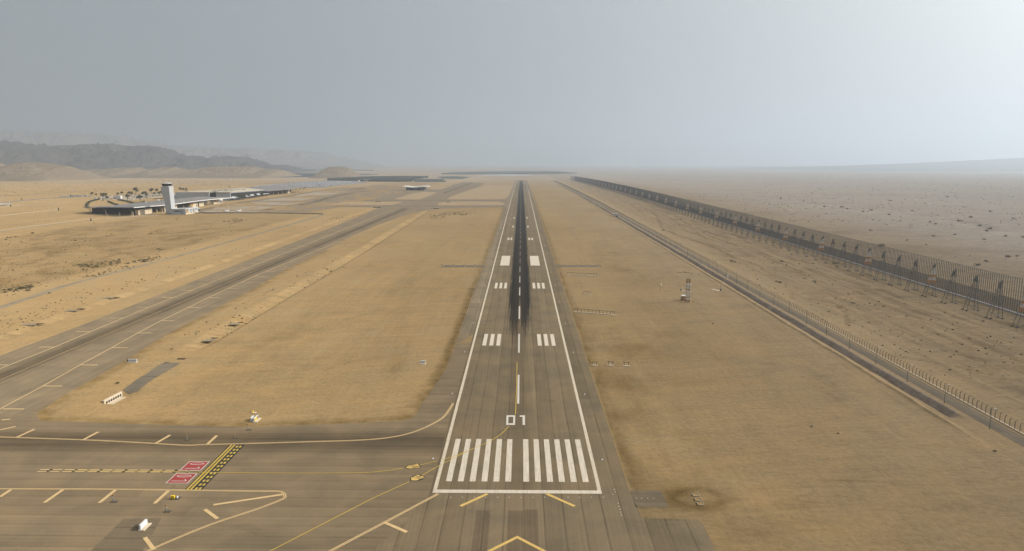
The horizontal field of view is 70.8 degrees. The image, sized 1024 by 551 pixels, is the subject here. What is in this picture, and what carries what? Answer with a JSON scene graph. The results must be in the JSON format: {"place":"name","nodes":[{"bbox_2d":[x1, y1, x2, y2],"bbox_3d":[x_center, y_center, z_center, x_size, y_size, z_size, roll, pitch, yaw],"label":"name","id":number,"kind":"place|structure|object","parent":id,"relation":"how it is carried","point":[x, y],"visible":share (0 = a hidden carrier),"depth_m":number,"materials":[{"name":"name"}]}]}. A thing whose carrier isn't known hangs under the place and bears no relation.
{"place":"outdoors","nodes":[
{"label":"outdoors","id":0,"kind":"place"},
{"bbox_2d":[0,215,152,231],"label":"patrol road","id":1,"kind":"structure","parent":0,"point":[67,222],"depth_m":1006.52,"materials":[{"name":"soil"}]},
{"bbox_2d":[0,140,318,172],"bbox_3d":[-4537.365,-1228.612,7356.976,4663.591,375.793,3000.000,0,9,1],"label":"hills","id":2,"kind":"structure","parent":0,"point":[96,156],"depth_m":6773.74,"materials":[{"name":"grey stone"}]},
{"bbox_2d":[0,214,326,308],"bbox_3d":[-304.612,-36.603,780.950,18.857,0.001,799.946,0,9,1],"label":"service road","id":3,"kind":"structure","parent":0,"point":[35,295],"depth_m":577.24,"materials":[{"name":"grey asphalt"}]},
{"bbox_2d":[0,130,391,168],"bbox_3d":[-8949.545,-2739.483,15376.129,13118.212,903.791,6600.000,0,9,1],"label":"mountains","id":4,"kind":"structure","parent":0,"point":[309,160],"depth_m":14228.76,"materials":[{"name":"grey stone"}]},
{"bbox_2d":[149,187,346,214],"bbox_3d":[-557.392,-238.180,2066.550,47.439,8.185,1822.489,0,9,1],"label":"terminal road","id":5,"kind":"structure","parent":0,"point":[255,200],"depth_m":1608.04,"materials":[{"name":"grey asphalt"}]},
{"bbox_2d":[487,174,530,175],"bbox_3d":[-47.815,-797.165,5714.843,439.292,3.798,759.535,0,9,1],"label":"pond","id":6,"kind":"structure","parent":0,"point":[507,175],"depth_m":5500.72,"materials":[{"name":"grey liquid"}]},
{"bbox_2d":[0,165,1023,550],"bbox_3d":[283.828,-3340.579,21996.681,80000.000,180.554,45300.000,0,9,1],"label":"ground","id":7,"kind":"structure","parent":0,"point":[734,403],"depth_m":383.01,"materials":[{"name":"beige sand"}]},
{"bbox_2d":[0,210,53,215],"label":"wall","id":8,"kind":"structure","parent":7,"relation":"on","point":[28,212],"depth_m":1211.63,"materials":[{"name":"beige concrete"}]},
{"bbox_2d":[19,323,44,325],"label":"drain inlet","id":9,"kind":"object","parent":7,"relation":"on","point":[28,324],"visible":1,"depth_m":387.18,"materials":[{"name":"concrete"}]},
{"bbox_2d":[4,203,69,206],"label":"wall","id":10,"kind":"structure","parent":7,"relation":"on","point":[40,204],"depth_m":1426.83,"materials":[{"name":"beige concrete"}]},
{"bbox_2d":[0,196,79,202],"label":"wall","id":11,"kind":"structure","parent":7,"relation":"on","point":[35,199],"depth_m":1626.93,"materials":[{"name":"beige concrete"}]},
{"bbox_2d":[0,162,115,180],"bbox_3d":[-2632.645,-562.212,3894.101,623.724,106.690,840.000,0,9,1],"label":"mounds","id":12,"kind":"object","parent":7,"relation":"on","point":[31,171],"visible":0.95,"depth_m":3761.91,"materials":[{"name":"beige sand"}]},
{"bbox_2d":[1,214,159,230],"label":"wall","id":13,"kind":"structure","parent":7,"relation":"on","point":[73,221],"depth_m":1035.36,"materials":[{"name":"beige concrete"}]},
{"bbox_2d":[85,198,99,206],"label":"hedge","id":14,"kind":"object","parent":7,"relation":"on","point":[86,204],"visible":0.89,"depth_m":1475.70,"materials":[{"name":"green plant"}]},
{"bbox_2d":[102,391,125,403],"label":"culvert","id":15,"kind":"object","parent":7,"relation":"on","point":[114,398],"visible":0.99,"depth_m":268.31,"materials":[{"name":"concrete"}]},
{"bbox_2d":[95,193,162,199],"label":"car park","id":16,"kind":"structure","parent":7,"relation":"on","point":[133,196],"depth_m":1723.14,"materials":[{"name":"grey asphalt"}]},
{"bbox_2d":[117,199,144,202],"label":"hedge","id":17,"kind":"object","parent":7,"relation":"on","point":[128,201],"visible":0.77,"depth_m":1517.13,"materials":[{"name":"green plant"}]},
{"bbox_2d":[127,359,137,362],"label":"taxiway sign","id":18,"kind":"object","parent":7,"relation":"on","point":[132,361],"visible":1,"depth_m":315.10,"materials":[{"name":"metal"}]},
{"bbox_2d":[123,362,178,392],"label":"drainage chute","id":19,"kind":"object","parent":7,"relation":"on","point":[138,384],"visible":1,"depth_m":293.89,"materials":[{"name":"concrete"}]},
{"bbox_2d":[84,197,234,215],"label":"concourse","id":20,"kind":"structure","parent":7,"relation":"on","point":[141,208],"depth_m":1242.34,"materials":[{"name":"white glass"}]},
{"bbox_2d":[161,179,174,214],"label":"control tower","id":21,"kind":"structure","parent":7,"relation":"on","point":[167,190],"depth_m":1165.18,"materials":[{"name":"white concrete"}]},
{"bbox_2d":[172,207,199,214],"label":"tower annex","id":22,"kind":"object","parent":7,"relation":"on","point":[184,211],"visible":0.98,"depth_m":1175.04,"materials":[{"name":"white concrete"}]},
{"bbox_2d":[83,166,301,177],"bbox_3d":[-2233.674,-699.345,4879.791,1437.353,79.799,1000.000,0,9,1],"label":"mounds","id":23,"kind":"object","parent":7,"relation":"on","point":[214,172],"visible":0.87,"depth_m":4649.82,"materials":[{"name":"beige sand"}]},
{"bbox_2d":[202,337,218,341],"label":"drain inlet","id":24,"kind":"object","parent":7,"relation":"on","point":[212,338],"visible":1,"depth_m":354.77,"materials":[{"name":"concrete"}]},
{"bbox_2d":[174,188,268,200],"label":"terminal hall","id":25,"kind":"structure","parent":7,"relation":"on","point":[232,192],"depth_m":1589.81,"materials":[{"name":"grey glass"}]},
{"bbox_2d":[0,211,467,290],"bbox_3d":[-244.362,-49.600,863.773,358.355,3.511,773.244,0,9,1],"label":"ragged scrub","id":26,"kind":"object","parent":7,"relation":"on","point":[27,286],"visible":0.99,"depth_m":608.38,"materials":[{"name":"brown plant"}]},
{"bbox_2d":[0,182,484,550],"bbox_3d":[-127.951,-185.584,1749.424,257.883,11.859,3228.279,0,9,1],"label":"parallel taxiway","id":27,"kind":"structure","parent":7,"relation":"on","point":[46,371],"depth_m":369.51,"materials":[{"name":"grey asphalt"}]},
{"bbox_2d":[253,415,260,422],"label":"taxiway sign","id":28,"kind":"object","parent":7,"relation":"on","point":[256,418],"visible":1,"depth_m":243.86,"materials":[{"name":"metal"}]},
{"bbox_2d":[0,343,516,550],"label":"connector taxiway","id":29,"kind":"structure","parent":7,"relation":"on","point":[338,492],"depth_m":199.23,"materials":[{"name":"grey asphalt"}]},
{"bbox_2d":[91,518,160,550],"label":"sign pad","id":30,"kind":"object","parent":29,"relation":"on","point":[124,534],"visible":1,"depth_m":169.15,"materials":[{"name":"concrete"}]},
{"bbox_2d":[138,519,151,530],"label":"taxiway sign","id":31,"kind":"object","parent":30,"relation":"on","point":[144,525],"visible":1,"depth_m":172.86,"materials":[{"name":"metal"}]},
{"bbox_2d":[169,495,180,499],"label":"guard light","id":32,"kind":"object","parent":29,"relation":"on","point":[173,497],"visible":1,"depth_m":187.80,"materials":[{"name":"yellow plastic"}]},
{"bbox_2d":[195,212,322,213],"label":"wall","id":33,"kind":"structure","parent":7,"relation":"on","point":[256,212],"depth_m":1200.05,"materials":[{"name":"concrete"}]},
{"bbox_2d":[250,186,308,195],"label":"concourse","id":34,"kind":"structure","parent":7,"relation":"on","point":[273,190],"depth_m":1943.11,"materials":[{"name":"grey metal"}]},
{"bbox_2d":[289,173,377,176],"bbox_3d":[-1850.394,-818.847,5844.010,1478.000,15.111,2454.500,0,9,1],"label":"solar panels","id":35,"kind":"object","parent":7,"relation":"on","point":[307,174],"visible":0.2,"depth_m":5864.98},
{"bbox_2d":[309,167,361,177],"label":"mound","id":36,"kind":"object","parent":7,"relation":"on","point":[333,172],"visible":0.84,"depth_m":4451.30,"materials":[{"name":"beige sand"}]},
{"bbox_2d":[199,185,507,212],"bbox_3d":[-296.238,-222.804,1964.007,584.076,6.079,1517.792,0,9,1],"label":"apron","id":37,"kind":"object","parent":7,"relation":"on","point":[429,205],"visible":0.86,"depth_m":1546.88,"materials":[{"name":"concrete"}]},
{"bbox_2d":[203,211,258,211],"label":"concrete bay","id":38,"kind":"object","parent":37,"relation":"on","point":[228,211],"visible":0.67,"depth_m":1242.00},
{"bbox_2d":[212,206,273,209],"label":"concrete bay","id":39,"kind":"object","parent":37,"relation":"on","point":[248,207],"visible":0.88,"depth_m":1347.26,"materials":[{"name":"beige concrete"}]},
{"bbox_2d":[239,202,297,204],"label":"concrete bay","id":40,"kind":"object","parent":37,"relation":"on","point":[277,203],"visible":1,"depth_m":1472.00,"materials":[{"name":"beige concrete"}]},
{"bbox_2d":[264,197,316,200],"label":"concrete bay","id":41,"kind":"object","parent":37,"relation":"on","point":[287,199],"visible":1,"depth_m":1629.45,"materials":[{"name":"beige concrete"}]},
{"bbox_2d":[265,191,364,209],"bbox_3d":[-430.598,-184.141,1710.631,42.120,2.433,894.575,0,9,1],"label":"traffic lane","id":42,"kind":"structure","parent":37,"relation":"on","point":[321,199],"depth_m":1629.69,"materials":[{"name":"grey asphalt"}]},
{"bbox_2d":[295,191,344,196],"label":"concrete bay","id":43,"kind":"object","parent":37,"relation":"on","point":[315,193],"visible":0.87,"depth_m":1944.93,"materials":[{"name":"beige concrete"}]},
{"bbox_2d":[327,202,399,204],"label":"sand island","id":44,"kind":"structure","parent":37,"relation":"on","point":[372,203],"depth_m":1471.84,"materials":[{"name":"beige sand"}]},
{"bbox_2d":[402,185,429,189],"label":"fire station","id":45,"kind":"object","parent":37,"relation":"on","point":[415,187],"visible":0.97,"depth_m":2187.72,"materials":[{"name":"white concrete"}]},
{"bbox_2d":[396,192,436,198],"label":"sand island","id":46,"kind":"structure","parent":37,"relation":"on","point":[420,195],"depth_m":1827.02,"materials":[{"name":"beige sand"}]},
{"bbox_2d":[431,185,451,189],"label":"sand island","id":47,"kind":"structure","parent":37,"relation":"on","point":[442,187],"depth_m":2450.34,"materials":[{"name":"beige sand"}]},
{"bbox_2d":[438,202,503,204],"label":"sand island","id":48,"kind":"structure","parent":37,"relation":"on","point":[471,203],"depth_m":1471.84,"materials":[{"name":"beige sand"}]},
{"bbox_2d":[348,183,377,187],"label":"sand island","id":49,"kind":"structure","parent":7,"relation":"on","point":[363,185],"depth_m":2693.23,"materials":[{"name":"beige sand"}]},
{"bbox_2d":[327,176,428,181],"bbox_3d":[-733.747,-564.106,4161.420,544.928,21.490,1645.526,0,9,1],"label":"date plantation","id":50,"kind":"object","parent":7,"relation":"on","point":[392,178],"visible":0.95,"depth_m":3871.53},
{"bbox_2d":[289,186,513,205],"bbox_3d":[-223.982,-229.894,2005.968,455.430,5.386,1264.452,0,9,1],"label":"cross taxiway","id":51,"kind":"structure","parent":7,"relation":"on","point":[411,200],"depth_m":1587.06,"materials":[{"name":"grey asphalt"}]},
{"bbox_2d":[413,179,445,181],"bbox_3d":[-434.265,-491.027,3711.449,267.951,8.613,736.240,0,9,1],"label":"plantation","id":52,"kind":"object","parent":7,"relation":"on","point":[429,180],"visible":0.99,"depth_m":3625.30,"materials":[{"name":"grey"}]},
{"bbox_2d":[439,176,468,178],"bbox_3d":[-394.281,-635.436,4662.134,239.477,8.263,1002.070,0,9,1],"label":"plantation","id":53,"kind":"object","parent":7,"relation":"on","point":[452,177],"visible":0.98,"depth_m":4592.49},
{"bbox_2d":[448,185,512,198],"bbox_3d":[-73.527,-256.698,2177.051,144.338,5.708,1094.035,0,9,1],"label":"sand island","id":54,"kind":"structure","parent":7,"relation":"on","point":[492,192],"depth_m":1945.14,"materials":[{"name":"beige sand"}]},
{"bbox_2d":[456,180,516,342],"bbox_3d":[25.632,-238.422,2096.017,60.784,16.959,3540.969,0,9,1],"label":"runway shoulder","id":55,"kind":"object","parent":7,"relation":"on","point":[470,320],"visible":0.88,"depth_m":492.38},
{"bbox_2d":[441,171,575,173],"bbox_3d":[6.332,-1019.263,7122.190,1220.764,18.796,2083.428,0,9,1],"label":"plantation","id":56,"kind":"object","parent":7,"relation":"on","point":[520,172],"visible":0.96,"depth_m":6802.78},
{"bbox_2d":[0,174,1021,225],"bbox_3d":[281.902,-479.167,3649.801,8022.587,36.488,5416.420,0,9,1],"label":"desert scrub","id":57,"kind":"object","parent":7,"relation":"on","point":[688,199],"visible":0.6,"depth_m":1948.88,"materials":[{"name":"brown plant"}]},
{"bbox_2d":[0,205,1023,377],"bbox_3d":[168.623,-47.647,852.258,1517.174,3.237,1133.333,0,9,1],"label":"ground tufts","id":58,"kind":"object","parent":7,"relation":"on","point":[332,262],"visible":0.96,"depth_m":512.19,"materials":[{"name":"brown plant"}]},
{"bbox_2d":[441,265,600,266],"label":"light strip","id":59,"kind":"object","parent":7,"relation":"on","point":[556,266],"visible":1,"depth_m":599.19,"materials":[{"name":"concrete"}]},
{"bbox_2d":[430,180,630,494],"bbox_3d":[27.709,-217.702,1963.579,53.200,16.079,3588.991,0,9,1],"label":"runway","id":60,"kind":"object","parent":7,"relation":"on","point":[555,437],"visible":1,"depth_m":269.31,"materials":[{"name":"grey asphalt"}]},
{"bbox_2d":[373,493,715,550],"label":"blast pad","id":61,"kind":"object","parent":7,"relation":"on","point":[445,522],"visible":1,"depth_m":173.73,"materials":[{"name":"concrete"}]},
{"bbox_2d":[471,510,539,550],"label":"dark wheel lane","id":62,"kind":"structure","parent":61,"relation":"on","point":[481,529],"depth_m":171.84,"materials":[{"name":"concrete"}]},
{"bbox_2d":[630,491,668,506],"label":"vent pad","id":63,"kind":"object","parent":7,"relation":"on","point":[658,500],"visible":1,"depth_m":187.56,"materials":[{"name":"concrete"}]},
{"bbox_2d":[685,278,690,302],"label":"lattice mast","id":64,"kind":"object","parent":7,"relation":"on","point":[687,297],"visible":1,"depth_m":446.29,"materials":[{"name":"metal"}]},
{"bbox_2d":[555,181,1023,434],"bbox_3d":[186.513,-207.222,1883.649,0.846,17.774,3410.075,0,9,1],"label":"perimeter fence","id":65,"kind":"object","parent":7,"relation":"on","point":[761,290],"visible":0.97,"depth_m":355.55,"materials":[{"name":"metal"}]},
{"bbox_2d":[571,176,1023,327],"bbox_3d":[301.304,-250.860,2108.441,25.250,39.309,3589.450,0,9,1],"label":"tall fence","id":66,"kind":"object","parent":7,"relation":"on","point":[688,208],"visible":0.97,"depth_m":605.03,"materials":[{"name":"metal"}]},
{"bbox_2d":[0,0,1023,164],"label":"sky","id":67,"kind":"structure","parent":0,"point":[382,82],"materials":[{"name":"grey"}]},
{"bbox_2d":[573,309,614,314],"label":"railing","id":68,"kind":"object","parent":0,"point":[595,313],"visible":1,"depth_m":414.34,"materials":[{"name":"metal"}]},
{"bbox_2d":[551,180,1023,446],"bbox_3d":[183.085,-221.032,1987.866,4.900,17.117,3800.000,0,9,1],"label":"perimeter road","id":69,"kind":"structure","parent":0,"point":[1005,432],"depth_m":314.64,"materials":[{"name":"grey asphalt"}]},
{"bbox_2d":[732,158,1023,171],"bbox_3d":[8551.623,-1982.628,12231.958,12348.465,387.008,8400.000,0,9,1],"label":"hills","id":70,"kind":"structure","parent":0,"point":[1005,165],"depth_m":10756.58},
{"bbox_3d":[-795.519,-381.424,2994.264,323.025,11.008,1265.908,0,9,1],"label":"storage lot","id":71,"kind":"structure","parent":0,"visible":0},
{"bbox_2d":[254,181,367,187],"bbox_3d":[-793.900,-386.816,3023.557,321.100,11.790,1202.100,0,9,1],"label":"stored cars","id":72,"kind":"object","parent":71,"relation":"on","point":[323,183],"visible":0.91,"depth_m":2947.76,"materials":[{"name":"silver metal"}]}
]}

